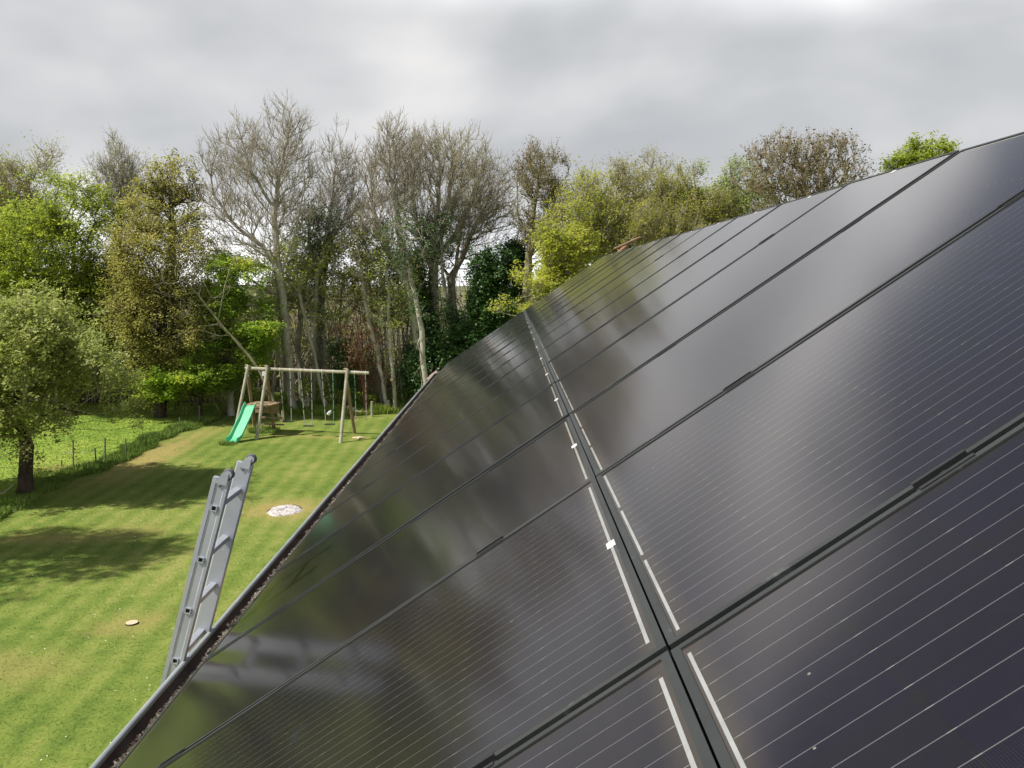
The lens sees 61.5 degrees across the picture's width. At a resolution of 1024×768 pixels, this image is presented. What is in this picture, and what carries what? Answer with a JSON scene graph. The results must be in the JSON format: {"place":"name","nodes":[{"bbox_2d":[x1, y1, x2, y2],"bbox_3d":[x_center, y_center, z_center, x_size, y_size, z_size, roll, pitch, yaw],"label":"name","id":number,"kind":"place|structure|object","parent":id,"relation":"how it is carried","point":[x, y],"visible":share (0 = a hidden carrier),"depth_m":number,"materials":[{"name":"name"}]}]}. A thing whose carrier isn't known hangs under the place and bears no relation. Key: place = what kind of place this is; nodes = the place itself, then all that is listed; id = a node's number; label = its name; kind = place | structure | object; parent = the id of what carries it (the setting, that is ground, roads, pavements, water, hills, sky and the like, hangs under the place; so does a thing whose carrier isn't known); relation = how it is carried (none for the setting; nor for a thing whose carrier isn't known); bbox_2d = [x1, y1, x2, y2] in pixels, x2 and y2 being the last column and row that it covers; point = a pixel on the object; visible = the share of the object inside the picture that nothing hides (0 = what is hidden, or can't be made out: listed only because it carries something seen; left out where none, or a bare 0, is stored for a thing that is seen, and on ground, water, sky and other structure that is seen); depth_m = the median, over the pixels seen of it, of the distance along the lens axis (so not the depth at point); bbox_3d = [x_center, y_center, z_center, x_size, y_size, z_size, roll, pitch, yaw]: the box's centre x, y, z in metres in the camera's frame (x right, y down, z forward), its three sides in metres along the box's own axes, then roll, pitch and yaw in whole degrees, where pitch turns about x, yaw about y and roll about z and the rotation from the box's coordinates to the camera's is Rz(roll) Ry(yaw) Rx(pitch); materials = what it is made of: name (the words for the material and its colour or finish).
{"place":"outdoors","nodes":[
{"label":"outdoors","id":0,"kind":"place"},
{"bbox_2d":[0,402,226,495],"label":"meadow","id":1,"kind":"structure","parent":0,"point":[92,425],"depth_m":30.30,"materials":[{"name":"green plant"}]},
{"bbox_2d":[0,163,88,401],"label":"hornbeam tree","id":2,"kind":"object","parent":1,"relation":"on","point":[37,204],"visible":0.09,"depth_m":36.49,"materials":[{"name":"green plant"}]},
{"bbox_2d":[0,273,149,493],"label":"apple tree","id":3,"kind":"object","parent":1,"relation":"on","point":[34,335],"visible":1,"depth_m":21.20,"materials":[{"name":"green plant"}]},
{"bbox_2d":[0,163,168,415],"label":"hornbeam tree","id":4,"kind":"object","parent":1,"relation":"on","point":[82,263],"visible":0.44,"depth_m":33.70,"materials":[{"name":"green plant"}]},
{"bbox_2d":[0,411,222,519],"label":"long grass","id":5,"kind":"structure","parent":1,"relation":"on","point":[63,477],"depth_m":25.11,"materials":[{"name":"green plant"}]},
{"bbox_2d":[86,185,245,418],"bbox_3d":[-13.720,-3.226,34.162,6.625,9.550,6.287,0,7,0],"label":"bronze leaved tree","id":6,"kind":"object","parent":1,"relation":"on","point":[131,285],"visible":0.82,"depth_m":33.33,"materials":[{"name":"green plant"}]},
{"bbox_2d":[120,144,213,408],"bbox_3d":[-14.537,-4.485,36.836,3.519,11.429,3.166,3,8,27],"label":"copper leaved tree","id":7,"kind":"object","parent":1,"relation":"on","point":[164,188],"visible":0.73,"depth_m":36.06,"materials":[{"name":"green plant"}]},
{"bbox_2d":[117,319,290,415],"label":"beech tree","id":8,"kind":"object","parent":1,"relation":"on","point":[214,380],"visible":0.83,"depth_m":33.25,"materials":[{"name":"green plant"}]},
{"bbox_2d":[0,413,398,767],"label":"lawn","id":9,"kind":"structure","parent":0,"point":[86,669],"depth_m":16.63,"materials":[{"name":"green plant"}]},
{"bbox_2d":[160,454,256,685],"bbox_3d":[-1.816,2.626,3.863,0.078,4.840,0.337,16,6,-2],"label":"ladder","id":10,"kind":"object","parent":9,"relation":"on","point":[196,593],"visible":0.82,"depth_m":3.52,"materials":[{"name":"metal"}]},
{"bbox_2d":[140,249,284,422],"bbox_3d":[-11.525,-1.791,33.096,5.316,6.947,2.178,0,7,0],"label":"dead leaning tree","id":11,"kind":"object","parent":9,"relation":"on","point":[221,325],"visible":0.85,"depth_m":33.04,"materials":[{"name":"brown plant"}]},
{"bbox_2d":[166,238,300,415],"bbox_3d":[-11.386,-2.195,34.706,5.477,7.374,4.390,-3,7,-23],"label":"beech tree","id":12,"kind":"object","parent":9,"relation":"on","point":[237,300],"visible":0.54,"depth_m":34.04,"materials":[{"name":"green plant"}]},
{"bbox_2d":[225,402,256,441],"bbox_3d":[-9.343,1.306,29.687,0.417,1.244,1.224,2,7,20],"label":"slide","id":13,"kind":"object","parent":9,"relation":"on","point":[241,424],"visible":1,"depth_m":29.75,"materials":[{"name":"green plastic"}]},
{"bbox_2d":[247,424,279,433],"bbox_3d":[-9.131,1.606,31.514,1.372,0.286,1.190,0,7,0],"label":"grass tuft","id":14,"kind":"object","parent":9,"relation":"on","point":[267,429],"visible":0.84,"depth_m":31.47,"materials":[{"name":"green plant"}]},
{"bbox_2d":[267,504,301,516],"bbox_3d":[-5.462,2.987,20.597,0.917,0.083,1.169,0,7,0],"label":"rubble patch","id":15,"kind":"object","parent":9,"relation":"on","point":[283,510],"visible":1,"depth_m":20.41,"materials":[{"name":"white stone"}]},
{"bbox_2d":[235,364,368,442],"bbox_3d":[-7.373,0.652,30.482,4.970,2.632,2.217,1,7,11],"label":"swing set","id":16,"kind":"object","parent":9,"relation":"on","point":[262,404],"visible":0.89,"depth_m":30.41,"materials":[{"name":"brown wood"}]},
{"bbox_2d":[484,192,610,316],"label":"maple tree","id":17,"kind":"object","parent":9,"relation":"on","point":[560,263],"visible":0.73,"depth_m":33.03,"materials":[{"name":"green plant"}]},
{"bbox_2d":[730,123,876,212],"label":"dark budded tree","id":18,"kind":"object","parent":9,"relation":"on","point":[796,188],"visible":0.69,"depth_m":31.93,"materials":[{"name":"brown plant"}]},
{"bbox_2d":[13,286,462,405],"bbox_3d":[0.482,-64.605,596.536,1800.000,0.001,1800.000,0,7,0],"label":"ground","id":19,"kind":"structure","parent":0,"point":[115,401],"depth_m":39.94,"materials":[{"name":"green plant"}]},
{"bbox_2d":[0,130,83,271],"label":"olive tree crown","id":20,"kind":"object","parent":19,"relation":"on","point":[12,170],"visible":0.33,"depth_m":40.87,"materials":[{"name":"green plant"}]},
{"bbox_2d":[78,123,163,249],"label":"bare ash tree","id":21,"kind":"object","parent":19,"relation":"on","point":[124,179],"visible":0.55,"depth_m":43.62,"materials":[{"name":"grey plant"}]},
{"bbox_2d":[186,89,328,409],"bbox_3d":[-10.300,-5.236,35.271,5.554,13.280,5.544,6,9,41],"label":"bare ash tree","id":22,"kind":"object","parent":19,"relation":"on","point":[247,164],"visible":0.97,"depth_m":34.79,"materials":[{"name":"grey plant"}]},
{"bbox_2d":[233,241,300,401],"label":"slender tree","id":23,"kind":"object","parent":19,"relation":"on","point":[283,365],"visible":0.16,"depth_m":38.90,"materials":[{"name":"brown plant"}]},
{"bbox_2d":[13,251,544,402],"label":"wood stems","id":24,"kind":"object","parent":19,"relation":"on","point":[381,347],"visible":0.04,"depth_m":40.84,"materials":[{"name":"beige plant"}]},
{"bbox_2d":[252,252,331,395],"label":"slender tree","id":25,"kind":"object","parent":19,"relation":"on","point":[276,355],"visible":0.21,"depth_m":37.78,"materials":[{"name":"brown plant"}]},
{"bbox_2d":[257,225,336,405],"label":"slender tree","id":26,"kind":"object","parent":19,"relation":"on","point":[296,275],"visible":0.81,"depth_m":35.78,"materials":[{"name":"brown plant"}]},
{"bbox_2d":[53,285,540,395],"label":"wood undergrowth","id":27,"kind":"object","parent":19,"relation":"on","point":[388,377],"visible":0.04,"depth_m":42.40,"materials":[{"name":"green plant"}]},
{"bbox_2d":[266,190,344,402],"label":"bare ash tree","id":28,"kind":"object","parent":19,"relation":"on","point":[298,344],"visible":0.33,"depth_m":37.53,"materials":[{"name":"grey plant"}]},
{"bbox_2d":[205,373,414,406],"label":"bushes","id":29,"kind":"object","parent":19,"relation":"on","point":[359,396],"visible":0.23,"depth_m":37.73,"materials":[{"name":"green plant"}]},
{"bbox_2d":[84,270,538,340],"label":"hedge","id":30,"kind":"object","parent":19,"relation":"on","point":[463,295],"depth_m":63.33,"materials":[{"name":"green plant"}]},
{"bbox_2d":[215,398,408,415],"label":"edge weeds","id":31,"kind":"object","parent":19,"relation":"on","point":[317,409],"visible":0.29,"depth_m":35.76,"materials":[{"name":"green plant"}]},
{"bbox_2d":[296,235,346,404],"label":"slender tree","id":32,"kind":"object","parent":19,"relation":"on","point":[323,325],"visible":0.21,"depth_m":37.90,"materials":[{"name":"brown plant"}]},
{"bbox_2d":[286,235,358,404],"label":"slender tree","id":33,"kind":"object","parent":19,"relation":"on","point":[327,307],"visible":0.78,"depth_m":36.30,"materials":[{"name":"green plant"}]},
{"bbox_2d":[297,200,351,402],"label":"slender tree","id":34,"kind":"object","parent":19,"relation":"on","point":[314,310],"visible":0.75,"depth_m":36.65,"materials":[{"name":"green plant"}]},
{"bbox_2d":[307,112,372,401],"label":"bare ash tree","id":35,"kind":"object","parent":19,"relation":"on","point":[336,184],"visible":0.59,"depth_m":38.08,"materials":[{"name":"grey plant"}]},
{"bbox_2d":[313,229,366,401],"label":"slender tree","id":36,"kind":"object","parent":19,"relation":"on","point":[343,288],"visible":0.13,"depth_m":38.84,"materials":[{"name":"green plant"}]},
{"bbox_2d":[324,337,359,407],"bbox_3d":[-7.028,-0.352,36.093,1.801,3.386,1.666,1,7,10],"label":"holly bush","id":37,"kind":"object","parent":19,"relation":"on","point":[338,377],"visible":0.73,"depth_m":35.92,"materials":[{"name":"green plant"}]},
{"bbox_2d":[325,289,393,407],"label":"slender tree","id":38,"kind":"object","parent":19,"relation":"on","point":[360,364],"visible":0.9,"depth_m":36.02,"materials":[{"name":"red plant"}]},
{"bbox_2d":[318,207,404,406],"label":"slender tree","id":39,"kind":"object","parent":19,"relation":"on","point":[363,289],"visible":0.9,"depth_m":35.60,"materials":[{"name":"brown plant"}]},
{"bbox_2d":[89,236,641,767],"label":"brick house","id":40,"kind":"structure","parent":19,"relation":"on","point":[133,728],"depth_m":3.88,"materials":[{"name":"ceramic"}]},
{"bbox_2d":[111,371,439,767],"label":"gutter","id":41,"kind":"object","parent":40,"relation":"on","point":[131,746],"visible":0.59,"depth_m":3.98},
{"bbox_3d":[-0.827,0.486,6.696,0.056,0.056,17.185,0,7,0],"label":"mounting rail","id":42,"kind":"object","parent":40,"relation":"attached to","visible":0},
{"bbox_2d":[116,416,597,767],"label":"solar panel","id":43,"kind":"object","parent":42,"relation":"attached to","point":[285,644],"visible":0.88,"depth_m":2.59,"materials":[{"name":"black glass"}]},
{"bbox_2d":[205,383,570,659],"bbox_3d":[-0.469,0.533,3.710,1.662,0.042,1.015,-34,6,4],"label":"solar panel","id":44,"kind":"object","parent":42,"relation":"attached to","point":[500,439],"visible":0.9,"depth_m":3.59,"materials":[{"name":"black glass"}]},
{"bbox_2d":[277,363,555,570],"bbox_3d":[-0.469,0.414,4.713,1.662,0.042,1.015,-34,5,4],"label":"solar panel","id":45,"kind":"object","parent":42,"relation":"attached to","point":[444,445],"visible":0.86,"depth_m":4.62,"materials":[{"name":"black glass"}]},
{"bbox_2d":[159,477,674,767],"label":"solar panel","id":46,"kind":"object","parent":42,"relation":"attached to","point":[500,646],"visible":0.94,"depth_m":1.60,"materials":[{"name":"black glass"}]},
{"bbox_2d":[322,351,547,515],"bbox_3d":[-0.467,0.298,5.717,1.662,0.042,1.015,-34,5,4],"label":"solar panel","id":47,"kind":"object","parent":42,"relation":"attached to","point":[437,429],"visible":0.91,"depth_m":5.66,"materials":[{"name":"black glass"}]},
{"bbox_2d":[354,341,541,477],"bbox_3d":[-0.466,0.181,6.720,1.662,0.044,1.015,-34,6,4],"label":"solar panel","id":48,"kind":"object","parent":42,"relation":"attached to","point":[470,392],"visible":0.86,"depth_m":6.67,"materials":[{"name":"black glass"}]},
{"bbox_2d":[375,334,536,450],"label":"solar panel","id":49,"kind":"object","parent":42,"relation":"attached to","point":[456,391],"visible":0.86,"depth_m":7.69,"materials":[{"name":"black glass"}]},
{"bbox_2d":[392,329,533,430],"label":"solar panel","id":50,"kind":"object","parent":42,"relation":"attached to","point":[470,373],"visible":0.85,"depth_m":8.71,"materials":[{"name":"black glass"}]},
{"bbox_2d":[405,324,531,414],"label":"solar panel","id":51,"kind":"object","parent":42,"relation":"attached to","point":[499,347],"visible":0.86,"depth_m":9.67,"materials":[{"name":"black glass"}]},
{"bbox_2d":[416,320,530,401],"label":"solar panel","id":52,"kind":"object","parent":42,"relation":"attached to","point":[475,358],"visible":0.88,"depth_m":10.70,"materials":[{"name":"black glass"}]},
{"bbox_2d":[425,317,527,390],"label":"solar panel","id":53,"kind":"object","parent":42,"relation":"attached to","point":[478,352],"visible":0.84,"depth_m":11.72,"materials":[{"name":"black glass"}]},
{"bbox_2d":[431,315,527,382],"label":"solar panel","id":54,"kind":"object","parent":42,"relation":"attached to","point":[478,348],"visible":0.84,"depth_m":12.80,"materials":[{"name":"black glass"}]},
{"bbox_2d":[438,313,525,374],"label":"solar panel","id":55,"kind":"object","parent":42,"relation":"attached to","point":[484,341],"visible":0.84,"depth_m":13.72,"materials":[{"name":"black glass"}]},
{"bbox_2d":[444,311,524,367],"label":"solar panel","id":56,"kind":"object","parent":42,"relation":"attached to","point":[490,334],"visible":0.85,"depth_m":14.74,"materials":[{"name":"black glass"}]},
{"bbox_2d":[469,650,720,767],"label":"solar panel","id":57,"kind":"object","parent":42,"relation":"attached to","point":[646,716],"visible":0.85,"depth_m":1.04,"materials":[{"name":"black glass"}]},
{"bbox_3d":[0.592,-0.480,6.581,0.056,0.056,17.185,0,7,0],"label":"mounting rail","id":58,"kind":"object","parent":40,"relation":"attached to","visible":0},
{"bbox_2d":[525,255,606,311],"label":"solar panel","id":59,"kind":"object","parent":58,"relation":"attached to","point":[556,289],"visible":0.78,"depth_m":14.71,"materials":[{"name":"black glass"}]},
{"bbox_2d":[525,253,613,313],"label":"solar panel","id":60,"kind":"object","parent":58,"relation":"attached to","point":[567,284],"visible":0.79,"depth_m":13.68,"materials":[{"name":"black glass"}]},
{"bbox_2d":[526,249,624,316],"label":"solar panel","id":61,"kind":"object","parent":58,"relation":"attached to","point":[573,283],"visible":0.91,"depth_m":12.59,"materials":[{"name":"black glass"}]},
{"bbox_2d":[528,247,633,319],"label":"solar panel","id":62,"kind":"object","parent":58,"relation":"attached to","point":[593,273],"visible":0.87,"depth_m":11.58,"materials":[{"name":"black glass"}]},
{"bbox_2d":[529,243,646,322],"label":"solar panel","id":63,"kind":"object","parent":58,"relation":"attached to","point":[577,288],"visible":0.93,"depth_m":10.64,"materials":[{"name":"black glass"}]},
{"bbox_2d":[530,239,661,327],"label":"solar panel","id":64,"kind":"object","parent":58,"relation":"attached to","point":[614,268],"visible":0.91,"depth_m":9.58,"materials":[{"name":"black glass"}]},
{"bbox_2d":[532,233,680,333],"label":"solar panel","id":65,"kind":"object","parent":58,"relation":"attached to","point":[603,283],"visible":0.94,"depth_m":8.56,"materials":[{"name":"black glass"}]},
{"bbox_2d":[535,227,703,340],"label":"solar panel","id":66,"kind":"object","parent":58,"relation":"attached to","point":[607,288],"visible":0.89,"depth_m":7.59,"materials":[{"name":"black glass"}]},
{"bbox_2d":[538,217,736,349],"bbox_3d":[0.908,-0.753,6.609,1.662,0.042,1.015,-34,6,4],"label":"solar panel","id":67,"kind":"object","parent":58,"relation":"attached to","point":[636,279],"visible":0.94,"depth_m":6.56,"materials":[{"name":"black glass"}]},
{"bbox_2d":[542,203,781,362],"bbox_3d":[0.907,-0.636,5.606,1.662,0.043,1.015,-34,5,4],"label":"solar panel","id":68,"kind":"object","parent":58,"relation":"attached to","point":[640,291],"visible":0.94,"depth_m":5.53,"materials":[{"name":"black glass"}]},
{"bbox_2d":[547,184,846,381],"bbox_3d":[0.906,-0.519,4.603,1.662,0.042,1.015,-34,5,4],"label":"solar panel","id":69,"kind":"object","parent":58,"relation":"attached to","point":[662,297],"visible":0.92,"depth_m":4.52,"materials":[{"name":"black glass"}]},
{"bbox_2d":[556,150,958,414],"bbox_3d":[0.904,-0.402,3.599,1.662,0.043,1.015,-34,5,4],"label":"solar panel","id":70,"kind":"object","parent":58,"relation":"attached to","point":[761,263],"visible":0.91,"depth_m":3.48,"materials":[{"name":"black glass"}]},
{"bbox_2d":[570,132,1023,476],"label":"solar panel","id":71,"kind":"object","parent":58,"relation":"attached to","point":[850,265],"visible":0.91,"depth_m":2.50,"materials":[{"name":"black glass"}]},
{"bbox_2d":[596,189,1023,648],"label":"solar panel","id":72,"kind":"object","parent":58,"relation":"attached to","point":[747,486],"visible":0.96,"depth_m":1.48,"materials":[{"name":"black glass"}]},
{"bbox_2d":[671,422,1023,767],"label":"solar panel","id":73,"kind":"object","parent":58,"relation":"attached to","point":[892,637],"visible":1,"depth_m":0.89,"materials":[{"name":"black glass"}]},
{"bbox_2d":[330,245,400,403],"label":"slender tree","id":74,"kind":"object","parent":19,"relation":"on","point":[376,366],"visible":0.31,"depth_m":37.30,"materials":[{"name":"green plant"}]},
{"bbox_2d":[343,212,413,397],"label":"slender tree","id":75,"kind":"object","parent":19,"relation":"on","point":[384,314],"visible":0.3,"depth_m":36.30,"materials":[{"name":"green plant"}]},
{"bbox_2d":[340,106,432,376],"bbox_3d":[-5.204,-5.088,36.278,3.993,12.748,3.363,0,7,0],"label":"bare ash tree","id":76,"kind":"object","parent":19,"relation":"on","point":[394,154],"visible":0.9,"depth_m":35.33,"materials":[{"name":"grey plant"}]},
{"bbox_2d":[354,238,425,400],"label":"slender tree","id":77,"kind":"object","parent":19,"relation":"on","point":[398,301],"visible":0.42,"depth_m":36.69,"materials":[{"name":"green plant"}]},
{"bbox_2d":[352,235,431,408],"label":"slender tree","id":78,"kind":"object","parent":19,"relation":"on","point":[388,324],"visible":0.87,"depth_m":35.76,"materials":[{"name":"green plant"}]},
{"bbox_2d":[375,192,441,390],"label":"slender tree","id":79,"kind":"object","parent":19,"relation":"on","point":[417,307],"visible":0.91,"depth_m":34.23,"materials":[{"name":"grey plant"}]},
{"bbox_2d":[372,235,449,350],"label":"slender tree","id":80,"kind":"object","parent":19,"relation":"on","point":[407,330],"visible":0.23,"depth_m":37.44,"materials":[{"name":"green plant"}]},
{"bbox_2d":[393,240,440,401],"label":"ivy clad tree","id":81,"kind":"object","parent":19,"relation":"on","point":[420,278],"visible":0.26,"depth_m":37.09,"materials":[{"name":"green plant"}]},
{"bbox_2d":[386,296,481,404],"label":"ivy clad tree","id":82,"kind":"object","parent":19,"relation":"on","point":[445,351],"visible":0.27,"depth_m":36.15,"materials":[{"name":"green plant"}]},
{"bbox_2d":[403,208,464,335],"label":"slender tree","id":83,"kind":"object","parent":19,"relation":"on","point":[429,237],"visible":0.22,"depth_m":37.34,"materials":[{"name":"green plant"}]},
{"bbox_2d":[415,198,474,348],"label":"slender tree","id":84,"kind":"object","parent":19,"relation":"on","point":[435,234],"visible":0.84,"depth_m":36.04,"materials":[{"name":"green plant"}]},
{"bbox_2d":[375,115,519,369],"bbox_3d":[-2.667,-5.337,37.755,6.380,12.897,5.531,0,7,0],"label":"bare ash tree","id":85,"kind":"object","parent":19,"relation":"on","point":[473,169],"visible":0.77,"depth_m":36.81,"materials":[{"name":"beige plant"}]},
{"bbox_2d":[407,168,530,323],"bbox_3d":[-2.021,-4.817,39.663,5.822,11.418,4.059,0,7,0],"label":"bare ash tree","id":86,"kind":"object","parent":19,"relation":"on","point":[462,257],"visible":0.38,"depth_m":39.40,"materials":[{"name":"beige plant"}]},
{"bbox_2d":[442,242,525,356],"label":"ivy clad tree","id":87,"kind":"object","parent":19,"relation":"on","point":[487,281],"visible":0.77,"depth_m":35.26,"materials":[{"name":"green plant"}]},
{"bbox_2d":[498,234,536,309],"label":"ivy clad tree","id":88,"kind":"object","parent":19,"relation":"on","point":[519,251],"visible":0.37,"depth_m":37.38,"materials":[{"name":"green plant"}]},
{"bbox_2d":[503,134,571,307],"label":"lichened bare tree","id":89,"kind":"object","parent":19,"relation":"on","point":[525,183],"visible":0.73,"depth_m":36.07,"materials":[{"name":"brown plant"}]},
{"bbox_2d":[527,153,631,268],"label":"mixed tree","id":90,"kind":"object","parent":19,"relation":"on","point":[595,204],"visible":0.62,"depth_m":35.05,"materials":[{"name":"green plant"}]},
{"bbox_2d":[582,149,670,265],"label":"mixed tree","id":91,"kind":"object","parent":19,"relation":"on","point":[620,178],"visible":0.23,"depth_m":37.10,"materials":[{"name":"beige plant"}]},
{"bbox_2d":[611,140,679,216],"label":"mixed tree","id":92,"kind":"object","parent":19,"relation":"on","point":[652,166],"visible":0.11,"depth_m":39.79,"materials":[{"name":"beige plant"}]},
{"bbox_2d":[589,190,713,259],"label":"mixed tree","id":93,"kind":"object","parent":19,"relation":"on","point":[645,228],"visible":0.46,"depth_m":34.86,"materials":[{"name":"green plant"}]},
{"bbox_2d":[619,154,712,248],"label":"mixed tree","id":94,"kind":"object","parent":19,"relation":"on","point":[662,186],"visible":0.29,"depth_m":36.65,"materials":[{"name":"green plant"}]},
{"bbox_2d":[661,154,728,213],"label":"mixed tree","id":95,"kind":"object","parent":19,"relation":"on","point":[700,166],"visible":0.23,"depth_m":36.86,"materials":[{"name":"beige plant"}]},
{"bbox_2d":[665,179,743,235],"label":"mixed tree","id":96,"kind":"object","parent":19,"relation":"on","point":[719,212],"visible":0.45,"depth_m":35.78,"materials":[{"name":"green plant"}]},
{"bbox_2d":[699,153,782,222],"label":"mixed tree","id":97,"kind":"object","parent":19,"relation":"on","point":[743,194],"visible":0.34,"depth_m":36.63,"materials":[{"name":"green plant"}]},
{"bbox_2d":[877,130,962,173],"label":"green leaved tree","id":98,"kind":"object","parent":19,"relation":"on","point":[919,154],"visible":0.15,"depth_m":29.89,"materials":[{"name":"green plant"}]},
{"bbox_2d":[83,287,537,339],"bbox_3d":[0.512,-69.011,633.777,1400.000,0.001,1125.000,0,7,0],"label":"field","id":99,"kind":"structure","parent":0,"point":[368,305],"depth_m":251.78,"materials":[{"name":"green plant"}]},
{"bbox_2d":[219,333,401,390],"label":"earth bank","id":100,"kind":"structure","parent":0,"point":[389,382],"depth_m":44.84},
{"bbox_2d":[0,0,1023,285],"label":"sky","id":101,"kind":"structure","parent":0,"point":[693,78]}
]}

